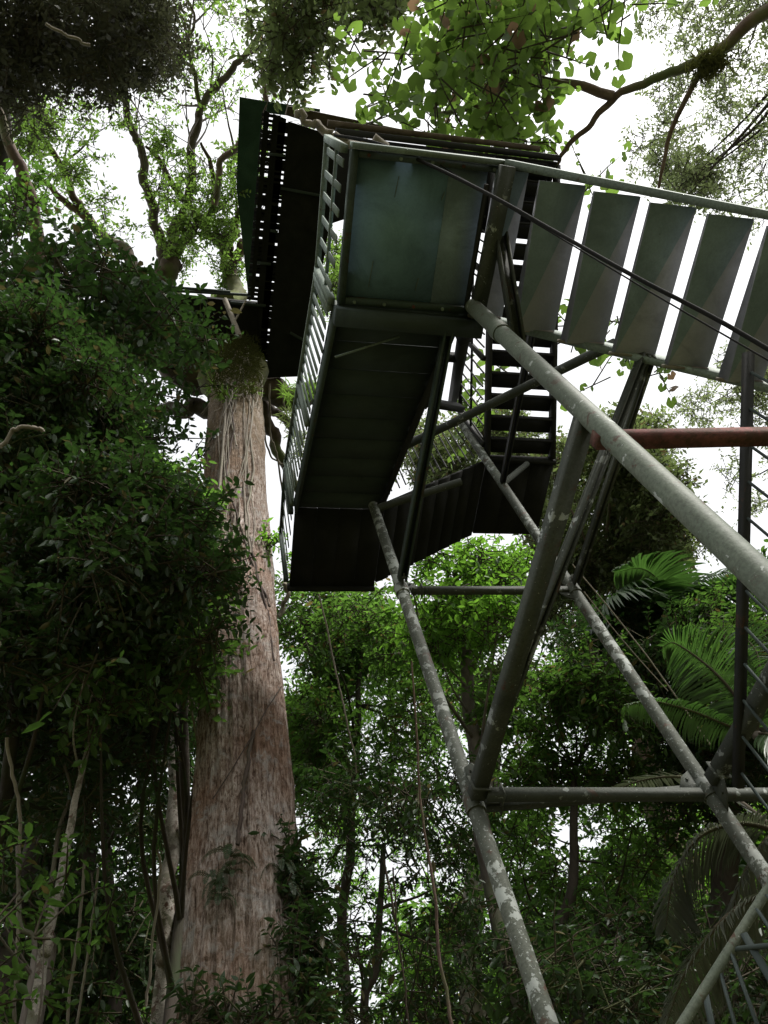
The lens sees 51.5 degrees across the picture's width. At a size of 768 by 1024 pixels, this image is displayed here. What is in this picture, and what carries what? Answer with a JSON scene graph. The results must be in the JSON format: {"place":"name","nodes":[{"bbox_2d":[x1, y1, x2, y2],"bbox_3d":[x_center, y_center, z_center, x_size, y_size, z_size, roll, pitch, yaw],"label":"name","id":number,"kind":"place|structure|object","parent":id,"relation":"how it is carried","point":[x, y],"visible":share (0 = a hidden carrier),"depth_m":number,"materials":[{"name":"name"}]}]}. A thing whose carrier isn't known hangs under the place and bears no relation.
{"place":"outdoors","nodes":[
{"label":"outdoors","id":0,"kind":"place"},
{"bbox_2d":[0,0,767,1023],"label":"sky","id":1,"kind":"structure","parent":0,"point":[599,145],"materials":[{"name":"white"}]},
{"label":"ground","id":2,"kind":"structure","parent":0,"visible":0},
{"bbox_2d":[0,108,73,277],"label":"slender tree","id":3,"kind":"object","parent":2,"relation":"on","point":[21,188],"visible":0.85,"depth_m":13.54,"materials":[{"name":"green plant"}]},
{"bbox_2d":[0,815,123,1023],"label":"young tree","id":4,"kind":"object","parent":2,"relation":"on","point":[48,889],"visible":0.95,"depth_m":5.33,"materials":[{"name":"green plant"}]},
{"bbox_2d":[5,737,21,1022],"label":"liana","id":5,"kind":"object","parent":4,"relation":"attached to","point":[19,812],"visible":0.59,"depth_m":6.01,"materials":[{"name":"brown plant"}]},
{"bbox_2d":[66,860,85,1023],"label":"liana","id":6,"kind":"object","parent":4,"relation":"hanging from","point":[75,954],"visible":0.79,"depth_m":6.24,"materials":[{"name":"brown plant"}]},
{"bbox_2d":[27,687,114,1023],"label":"forked sapling","id":7,"kind":"object","parent":2,"relation":"on","point":[35,786],"visible":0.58,"depth_m":6.74,"materials":[{"name":"brown plant"}]},
{"bbox_2d":[1,592,173,1023],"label":"leaning sapling","id":8,"kind":"object","parent":2,"relation":"on","point":[71,673],"visible":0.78,"depth_m":6.08,"materials":[{"name":"green plant"}]},
{"bbox_2d":[0,748,195,1022],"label":"forest tree","id":9,"kind":"object","parent":2,"relation":"on","point":[113,849],"depth_m":16.02,"materials":[{"name":"green plant"}]},
{"bbox_2d":[0,683,197,1023],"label":"tree","id":10,"kind":"object","parent":2,"relation":"on","point":[133,930],"visible":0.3,"depth_m":9.85,"materials":[{"name":"green plant"}]},
{"bbox_2d":[0,0,212,179],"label":"tall tree","id":11,"kind":"object","parent":2,"relation":"on","point":[128,36],"visible":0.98,"depth_m":11.51,"materials":[{"name":"green plant"}]},
{"bbox_2d":[45,22,89,46],"bbox_3d":[-4.024,-6.069,10.145,0.552,0.125,0.067,18,-66,-19],"label":"branch","id":12,"kind":"object","parent":11,"relation":"attached to","point":[66,34],"visible":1,"depth_m":10.14,"materials":[{"name":"brown wood"}]},
{"bbox_2d":[0,204,243,1019],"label":"broadleaf tree","id":13,"kind":"object","parent":2,"relation":"on","point":[138,296],"visible":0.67,"depth_m":10.28,"materials":[{"name":"green plant"}]},
{"bbox_2d":[65,384,201,988],"bbox_3d":[-5.015,3.983,9.883,6.652,18.192,9.204,-20,-60,0],"label":"dark tree","id":14,"kind":"object","parent":2,"relation":"on","point":[85,855],"visible":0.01,"depth_m":12.80,"materials":[{"name":"green plant"}]},
{"bbox_2d":[0,264,273,899],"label":"understory tree","id":15,"kind":"object","parent":2,"relation":"on","point":[87,489],"visible":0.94,"depth_m":6.77,"materials":[{"name":"green plant"}]},
{"bbox_2d":[0,425,44,447],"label":"branch","id":16,"kind":"object","parent":15,"relation":"attached to","point":[10,434],"visible":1,"depth_m":5.79,"materials":[{"name":"wood"}]},
{"bbox_2d":[39,421,263,1023],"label":"leafy tree","id":17,"kind":"object","parent":2,"relation":"on","point":[196,664],"visible":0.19,"depth_m":7.03,"materials":[{"name":"green plant"}]},
{"bbox_2d":[76,868,98,1023],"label":"liana","id":18,"kind":"object","parent":17,"relation":"hanging from","point":[85,967],"visible":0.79,"depth_m":6.28,"materials":[{"name":"brown plant"}]},
{"bbox_2d":[144,849,161,1006],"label":"liana","id":19,"kind":"object","parent":17,"relation":"attached to","point":[153,930],"visible":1,"depth_m":6.85,"materials":[{"name":"brown plant"}]},
{"bbox_2d":[121,685,197,1023],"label":"mottled tree","id":20,"kind":"object","parent":2,"relation":"on","point":[167,907],"visible":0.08,"depth_m":8.42,"materials":[{"name":"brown plant"}]},
{"bbox_2d":[1,0,342,1023],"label":"giant tree","id":21,"kind":"object","parent":2,"relation":"on","point":[227,938],"visible":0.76,"depth_m":10.75,"materials":[{"name":"brown plant"}]},
{"bbox_2d":[184,672,196,737],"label":"liana","id":22,"kind":"object","parent":21,"relation":"attached to","point":[193,721],"visible":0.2,"depth_m":7.15,"materials":[{"name":"brown plant"}]},
{"bbox_2d":[184,869,236,908],"bbox_3d":[-1.167,2.535,5.356,0.352,0.352,0.187,-20,-60,0],"label":"fern","id":23,"kind":"object","parent":21,"relation":"attached to","point":[220,883],"visible":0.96,"depth_m":5.35,"materials":[{"name":"green plant"}]},
{"bbox_2d":[193,335,233,396],"bbox_3d":[-3.276,-3.029,15.769,0.823,2.883,1.124,26,-70,-23],"label":"epiphyte","id":24,"kind":"object","parent":21,"relation":"attached to","point":[214,365],"visible":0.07,"depth_m":15.44,"materials":[{"name":"green plant"}]},
{"bbox_2d":[217,389,225,488],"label":"liana","id":25,"kind":"object","parent":21,"relation":"attached to","point":[218,445],"visible":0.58,"depth_m":11.77,"materials":[{"name":"brown plant"}]},
{"bbox_2d":[216,386,227,517],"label":"liana","id":26,"kind":"object","parent":21,"relation":"attached to","point":[222,451],"visible":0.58,"depth_m":11.62,"materials":[{"name":"plant"}]},
{"bbox_2d":[223,376,230,497],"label":"liana","id":27,"kind":"object","parent":21,"relation":"attached to","point":[224,436],"visible":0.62,"depth_m":11.99,"materials":[{"name":"brown plant"}]},
{"bbox_2d":[218,386,235,548],"bbox_3d":[-2.194,-0.740,11.259,0.277,6.047,0.056,-20,-60,0],"label":"liana","id":28,"kind":"object","parent":21,"relation":"attached to","point":[226,447],"visible":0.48,"depth_m":11.67,"materials":[{"name":"plant"}]},
{"bbox_2d":[202,844,256,881],"bbox_3d":[-1.075,2.418,5.500,0.388,0.373,0.147,-5,-61,-8],"label":"fern","id":29,"kind":"object","parent":21,"relation":"attached to","point":[230,863],"visible":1,"depth_m":5.53,"materials":[{"name":"green plant"}]},
{"bbox_2d":[225,376,236,537],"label":"liana","id":30,"kind":"object","parent":21,"relation":"attached to","point":[228,455],"visible":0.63,"depth_m":11.38,"materials":[{"name":"brown plant"}]},
{"bbox_2d":[202,379,264,405],"bbox_3d":[-2.798,-2.316,14.317,1.127,2.600,0.706,-27,-60,4],"label":"epiphyte","id":31,"kind":"object","parent":21,"relation":"attached to","point":[221,394],"visible":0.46,"depth_m":13.57,"materials":[{"name":"green plant"}]},
{"bbox_2d":[230,361,240,445],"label":"liana","id":32,"kind":"object","parent":21,"relation":"attached to","point":[230,417],"visible":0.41,"depth_m":12.54,"materials":[{"name":"brown plant"}]},
{"bbox_2d":[151,965,331,1023],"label":"climbing plant","id":33,"kind":"object","parent":21,"relation":"attached to","point":[225,1014],"visible":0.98,"depth_m":4.63,"materials":[{"name":"green plant"}]},
{"bbox_2d":[232,377,251,550],"bbox_3d":[-2.079,-1.040,11.852,0.373,6.363,0.047,3,-62,-13],"label":"liana","id":34,"kind":"object","parent":21,"relation":"attached to","point":[244,462],"visible":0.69,"depth_m":11.21,"materials":[{"name":"brown plant"}]},
{"bbox_2d":[238,385,248,565],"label":"liana","id":35,"kind":"object","parent":21,"relation":"attached to","point":[240,472],"visible":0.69,"depth_m":10.99,"materials":[{"name":"plant"}]},
{"bbox_2d":[235,729,254,845],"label":"liana","id":36,"kind":"object","parent":21,"relation":"attached to","point":[240,813],"visible":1,"depth_m":6.10,"materials":[{"name":"brown plant"}]},
{"bbox_2d":[212,686,281,798],"bbox_3d":[-1.121,1.858,6.774,0.627,1.393,0.152,8,-64,-15],"label":"liana","id":37,"kind":"object","parent":21,"relation":"attached to","point":[245,746],"visible":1,"depth_m":6.47,"materials":[{"name":"brown plant"}]},
{"bbox_2d":[243,380,253,553],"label":"liana","id":38,"kind":"object","parent":21,"relation":"attached to","point":[245,478],"visible":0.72,"depth_m":10.55,"materials":[{"name":"brown plant"}]},
{"bbox_2d":[243,394,255,545],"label":"liana","id":39,"kind":"object","parent":21,"relation":"attached to","point":[248,480],"visible":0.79,"depth_m":10.49,"materials":[{"name":"brown plant"}]},
{"bbox_2d":[225,401,274,660],"bbox_3d":[-1.833,-0.238,10.466,0.514,6.669,0.100,16,-66,-19],"label":"liana","id":40,"kind":"object","parent":21,"relation":"attached to","point":[265,604],"visible":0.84,"depth_m":9.34,"materials":[{"name":"brown plant"}]},
{"bbox_2d":[246,376,255,553],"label":"liana","id":41,"kind":"object","parent":21,"relation":"attached to","point":[248,516],"visible":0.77,"depth_m":10.83,"materials":[{"name":"brown plant"}]},
{"bbox_2d":[249,536,270,606],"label":"liana","id":42,"kind":"object","parent":21,"relation":"attached to","point":[266,596],"visible":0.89,"depth_m":8.89,"materials":[{"name":"brown plant"}]},
{"bbox_2d":[255,517,291,566],"bbox_3d":[-1.394,0.417,9.690,0.552,0.665,0.574,-20,-60,0],"label":"leaf sprig","id":43,"kind":"object","parent":21,"relation":"attached to","point":[273,539],"visible":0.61,"depth_m":9.69,"materials":[{"name":"green plant"}]},
{"bbox_2d":[268,383,281,490],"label":"liana","id":44,"kind":"object","parent":21,"relation":"hanging from","point":[275,450],"visible":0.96,"depth_m":15.27,"materials":[{"name":"brown plant"}]},
{"bbox_2d":[264,427,293,464],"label":"liana","id":45,"kind":"object","parent":21,"relation":"hanging from","point":[269,452],"visible":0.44,"depth_m":15.60,"materials":[{"name":"grey plant"}]},
{"bbox_2d":[260,858,302,894],"bbox_3d":[-0.703,2.552,5.485,0.264,0.352,0.224,-20,-60,0],"label":"fern","id":46,"kind":"object","parent":21,"relation":"attached to","point":[284,864],"visible":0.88,"depth_m":5.53,"materials":[{"name":"green plant"}]},
{"bbox_2d":[277,582,290,617],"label":"liana","id":47,"kind":"object","parent":21,"relation":"hanging from","point":[283,602],"visible":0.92,"depth_m":10.34,"materials":[{"name":"plant"}]},
{"bbox_2d":[281,387,293,487],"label":"liana","id":48,"kind":"object","parent":21,"relation":"hanging from","point":[287,415],"visible":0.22,"depth_m":15.22,"materials":[{"name":"brown plant"}]},
{"bbox_2d":[273,406,306,465],"bbox_3d":[-1.464,-1.238,12.994,0.626,2.200,0.528,-20,-60,0],"label":"epiphyte","id":49,"kind":"object","parent":21,"relation":"attached to","point":[284,415],"visible":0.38,"depth_m":13.75,"materials":[{"name":"green plant"}]},
{"bbox_2d":[275,371,317,406],"bbox_3d":[-1.528,-2.216,14.566,1.055,0.720,0.617,-20,-60,0],"label":"epiphyte","id":50,"kind":"object","parent":21,"relation":"attached to","point":[288,400],"visible":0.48,"depth_m":14.65,"materials":[{"name":"green plant"}]},
{"bbox_2d":[248,814,354,1023],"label":"climbing plant","id":51,"kind":"object","parent":21,"relation":"attached to","point":[307,911],"visible":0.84,"depth_m":5.17,"materials":[{"name":"green plant"}]},
{"bbox_2d":[160,97,557,377],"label":"canopy platform","id":52,"kind":"structure","parent":21,"relation":"attached to","point":[280,311],"depth_m":15.53,"materials":[{"name":"black metal"}]},
{"bbox_2d":[392,867,409,1023],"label":"liana","id":53,"kind":"object","parent":21,"relation":"hanging from","point":[399,947],"visible":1,"depth_m":7.00,"materials":[{"name":"brown plant"}]},
{"bbox_2d":[383,860,394,921],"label":"liana","id":54,"kind":"object","parent":53,"relation":"attached to","point":[388,883],"visible":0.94,"depth_m":7.32,"materials":[{"name":"grey plant"}]},
{"bbox_2d":[411,661,452,1023],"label":"liana","id":55,"kind":"object","parent":21,"relation":"hanging from","point":[437,930],"visible":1,"depth_m":7.70,"materials":[{"name":"brown plant"}]},
{"bbox_2d":[584,592,667,690],"bbox_3d":[2.560,1.373,8.493,0.032,0.954,0.939,-42,-62,12],"label":"liana","id":56,"kind":"object","parent":21,"relation":"hanging from","point":[624,641],"visible":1,"depth_m":8.51,"materials":[{"name":"plant"}]},
{"bbox_2d":[572,564,709,744],"bbox_3d":[2.695,1.452,8.388,0.052,1.661,1.568,-38,-62,10],"label":"liana","id":57,"kind":"object","parent":21,"relation":"hanging from","point":[634,640],"visible":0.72,"depth_m":8.48,"materials":[{"name":"brown plant"}]},
{"bbox_2d":[221,0,420,112],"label":"canopy tree","id":58,"kind":"object","parent":2,"relation":"on","point":[303,43],"visible":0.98,"depth_m":13.59,"materials":[{"name":"green plant"}]},
{"bbox_2d":[274,551,489,1023],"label":"slender tree","id":59,"kind":"object","parent":2,"relation":"on","point":[314,710],"visible":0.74,"depth_m":14.07,"materials":[{"name":"green plant"}]},
{"bbox_2d":[293,734,544,1023],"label":"tree","id":60,"kind":"object","parent":2,"relation":"on","point":[407,823],"visible":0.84,"depth_m":9.94,"materials":[{"name":"green plant"}]},
{"bbox_2d":[318,594,360,806],"bbox_3d":[-0.572,2.463,10.615,0.084,1.909,2.121,-11,-60,-5],"label":"liana","id":61,"kind":"object","parent":60,"relation":"attached to","point":[339,689],"visible":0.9,"depth_m":10.72,"materials":[{"name":"brown plant"}]},
{"bbox_2d":[369,533,538,1023],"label":"bright tree","id":62,"kind":"object","parent":2,"relation":"on","point":[484,624],"visible":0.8,"depth_m":11.93,"materials":[{"name":"green plant"}]},
{"bbox_2d":[348,870,569,1023],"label":"tree","id":63,"kind":"object","parent":2,"relation":"on","point":[389,971],"visible":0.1,"depth_m":21.94,"materials":[{"name":"green plant"}]},
{"bbox_2d":[420,580,597,1023],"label":"canopy tree","id":64,"kind":"object","parent":2,"relation":"on","point":[497,665],"visible":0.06,"depth_m":19.49,"materials":[{"name":"green plant"}]},
{"bbox_2d":[277,616,766,1023],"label":"forest tree","id":65,"kind":"object","parent":2,"relation":"on","point":[367,716],"visible":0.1,"depth_m":19.58,"materials":[{"name":"green plant"}]},
{"bbox_2d":[279,120,767,1023],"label":"stair tower","id":66,"kind":"structure","parent":2,"relation":"on","point":[409,304],"depth_m":4.86,"materials":[{"name":"metal"}]},
{"bbox_2d":[294,108,388,150],"bbox_3d":[-0.372,-3.244,6.840,0.836,0.208,0.194,11,-65,-17],"label":"liana","id":67,"kind":"object","parent":66,"relation":"attached to","point":[316,124],"visible":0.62,"depth_m":6.82,"materials":[{"name":"brown plant"}]},
{"bbox_2d":[334,134,767,351],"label":"cable","id":68,"kind":"object","parent":66,"relation":"hanging from","point":[753,340],"visible":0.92,"depth_m":3.77,"materials":[{"name":"black metal"}]},
{"bbox_2d":[440,165,767,360],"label":"cable","id":69,"kind":"object","parent":66,"relation":"hanging from","point":[704,323],"visible":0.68,"depth_m":3.62,"materials":[{"name":"black metal"}]},
{"bbox_2d":[331,0,767,467],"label":"lobed leaf tree","id":70,"kind":"object","parent":2,"relation":"on","point":[501,85],"visible":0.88,"depth_m":9.76,"materials":[{"name":"green plant"}]},
{"bbox_2d":[679,35,741,89],"bbox_3d":[4.065,-5.611,9.964,0.767,0.387,0.593,-20,-60,0],"label":"epiphyte","id":71,"kind":"object","parent":70,"relation":"attached to","point":[713,63],"visible":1,"depth_m":9.92,"materials":[{"name":"green plant"}]},
{"bbox_2d":[458,625,673,1023],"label":"broadleaf tree","id":72,"kind":"object","parent":2,"relation":"on","point":[556,697],"visible":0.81,"depth_m":12.06,"materials":[{"name":"green plant"}]},
{"bbox_2d":[395,398,763,995],"bbox_3d":[6.724,3.565,15.359,7.422,24.373,10.120,-37,-61,10],"label":"canopy tree","id":73,"kind":"object","parent":2,"relation":"on","point":[638,517],"visible":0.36,"depth_m":19.85,"materials":[{"name":"green plant"}]},
{"bbox_2d":[467,775,710,1023],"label":"forest tree","id":74,"kind":"object","parent":2,"relation":"on","point":[545,866],"visible":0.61,"depth_m":14.07,"materials":[{"name":"green plant"}]},
{"bbox_2d":[453,865,767,1023],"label":"thicket tree","id":75,"kind":"object","parent":2,"relation":"on","point":[631,972],"visible":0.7,"depth_m":7.34,"materials":[{"name":"green plant"}]},
{"bbox_2d":[491,819,739,1023],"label":"tree","id":76,"kind":"object","parent":2,"relation":"on","point":[588,856],"visible":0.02,"depth_m":21.50,"materials":[{"name":"green plant"}]},
{"bbox_2d":[535,575,767,1023],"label":"forest tree","id":77,"kind":"object","parent":2,"relation":"on","point":[756,773],"visible":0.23,"depth_m":12.33,"materials":[{"name":"green plant"}]},
{"bbox_2d":[586,550,767,736],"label":"palm tree","id":78,"kind":"object","parent":2,"relation":"on","point":[671,581],"visible":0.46,"depth_m":13.80,"materials":[{"name":"green plant"}]},
{"bbox_2d":[587,733,767,1019],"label":"tree","id":79,"kind":"object","parent":2,"relation":"on","point":[742,862],"visible":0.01,"depth_m":20.68,"materials":[{"name":"green plant"}]},
{"bbox_2d":[612,771,767,1023],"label":"palm tree","id":80,"kind":"object","parent":2,"relation":"on","point":[735,912],"visible":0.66,"depth_m":4.33,"materials":[{"name":"green plant"}]},
{"bbox_2d":[617,0,767,250],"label":"fine leaved tree","id":81,"kind":"object","parent":2,"relation":"on","point":[694,177],"visible":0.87,"depth_m":17.82,"materials":[{"name":"green plant"}]},
{"bbox_2d":[622,620,767,761],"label":"palm tree","id":82,"kind":"object","parent":2,"relation":"on","point":[682,669],"visible":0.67,"depth_m":6.29,"materials":[{"name":"green plant"}]},
{"bbox_2d":[663,339,767,527],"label":"fine leaved tree","id":83,"kind":"object","parent":2,"relation":"on","point":[736,390],"visible":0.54,"depth_m":20.88,"materials":[{"name":"green plant"}]},
{"bbox_2d":[666,539,767,726],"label":"leafy tree","id":84,"kind":"object","parent":2,"relation":"on","point":[728,625],"visible":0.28,"depth_m":11.28,"materials":[{"name":"green plant"}]},
{"bbox_2d":[692,810,759,860],"bbox_3d":[15.012,9.842,16.977,12.657,18.842,12.421,-11,-60,-5],"label":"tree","id":85,"kind":"object","parent":2,"relation":"on","point":[756,845],"depth_m":20.65,"materials":[{"name":"green plant"}]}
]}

